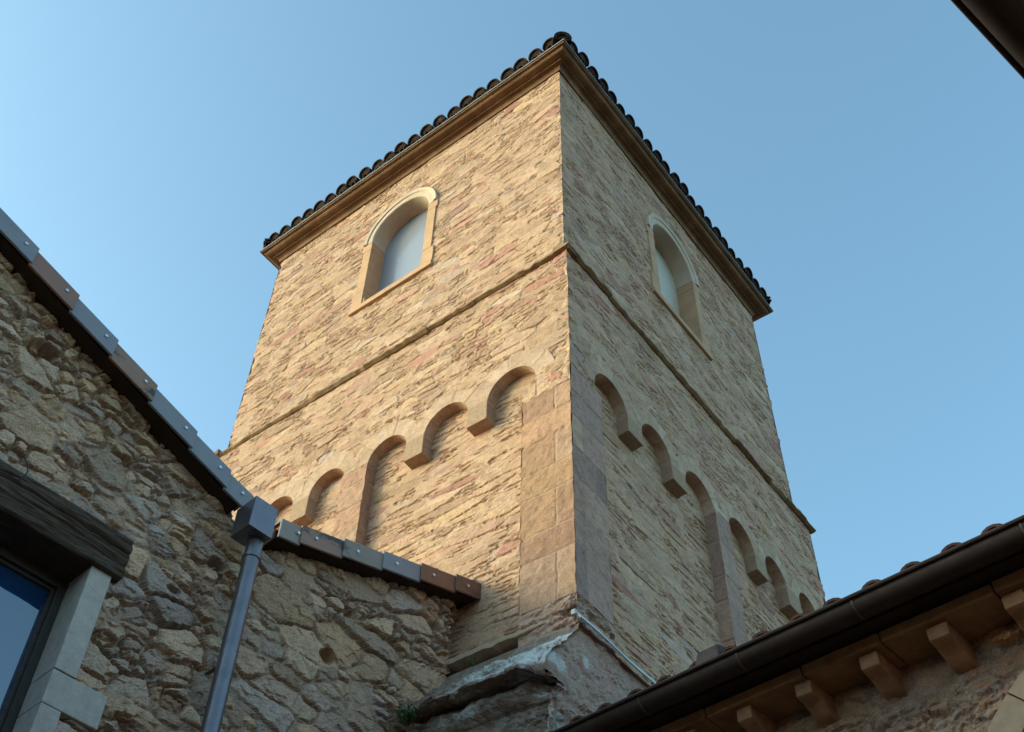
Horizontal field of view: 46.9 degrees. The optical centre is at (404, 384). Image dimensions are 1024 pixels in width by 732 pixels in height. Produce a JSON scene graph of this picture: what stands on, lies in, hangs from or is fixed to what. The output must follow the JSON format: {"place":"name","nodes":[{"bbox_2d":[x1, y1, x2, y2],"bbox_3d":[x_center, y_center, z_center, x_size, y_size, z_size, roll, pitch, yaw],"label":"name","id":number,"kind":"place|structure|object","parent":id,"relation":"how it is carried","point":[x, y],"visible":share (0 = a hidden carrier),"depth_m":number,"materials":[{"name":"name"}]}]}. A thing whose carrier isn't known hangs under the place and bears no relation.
{"place":"outdoors","nodes":[
{"label":"outdoors","id":0,"kind":"place"},
{"bbox_2d":[0,208,480,731],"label":"stone house","id":1,"kind":"structure","parent":0,"point":[148,582],"depth_m":6.99,"materials":[{"name":"stone"}]},
{"bbox_2d":[0,543,111,731],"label":"window","id":2,"kind":"structure","parent":1,"relation":"in","point":[47,621],"depth_m":6.17,"materials":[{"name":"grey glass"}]},
{"bbox_2d":[0,0,1023,600],"label":"sky","id":3,"kind":"structure","parent":0,"point":[863,160],"materials":[{"name":"blue"}]},
{"bbox_2d":[552,515,1023,731],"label":"corbelled house","id":4,"kind":"structure","parent":0,"point":[935,643],"depth_m":5.85,"materials":[{"name":"beige stone"}]},
{"bbox_2d":[951,0,1023,78],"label":"roof eave","id":5,"kind":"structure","parent":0,"point":[998,25],"depth_m":3.80,"materials":[{"name":"brown wood"}]},
{"label":"ground","id":6,"kind":"structure","parent":0,"visible":0},
{"bbox_2d":[214,31,825,731],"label":"bell tower","id":7,"kind":"structure","parent":6,"relation":"on","point":[506,355],"depth_m":11.22,"materials":[{"name":"stone"}]},
{"bbox_2d":[348,187,438,316],"bbox_3d":[-0.017,-1.606,13.778,1.217,1.934,0.280,-30,-58,28],"label":"window","id":8,"kind":"structure","parent":7,"relation":"in","point":[398,247],"depth_m":13.99,"materials":[{"name":"white stone"}]},
{"bbox_2d":[394,703,419,725],"bbox_3d":[0.007,2.077,7.388,0.170,0.165,0.178,-30,-58,28],"label":"wall plant","id":9,"kind":"object","parent":7,"relation":"attached to","point":[404,715],"depth_m":7.37,"materials":[{"name":"green plant"}]},
{"bbox_2d":[465,656,477,668],"bbox_3d":[0.441,1.875,7.923,0.095,0.084,0.092,24,-51,-14],"label":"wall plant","id":10,"kind":"object","parent":7,"relation":"attached to","point":[470,661],"depth_m":7.92,"materials":[{"name":"green plant"}]},
{"bbox_2d":[645,214,712,360],"bbox_3d":[3.079,-1.228,13.751,0.280,1.934,1.217,-30,-58,28],"label":"window","id":11,"kind":"structure","parent":7,"relation":"in","point":[675,284],"depth_m":14.06,"materials":[{"name":"white stone"}]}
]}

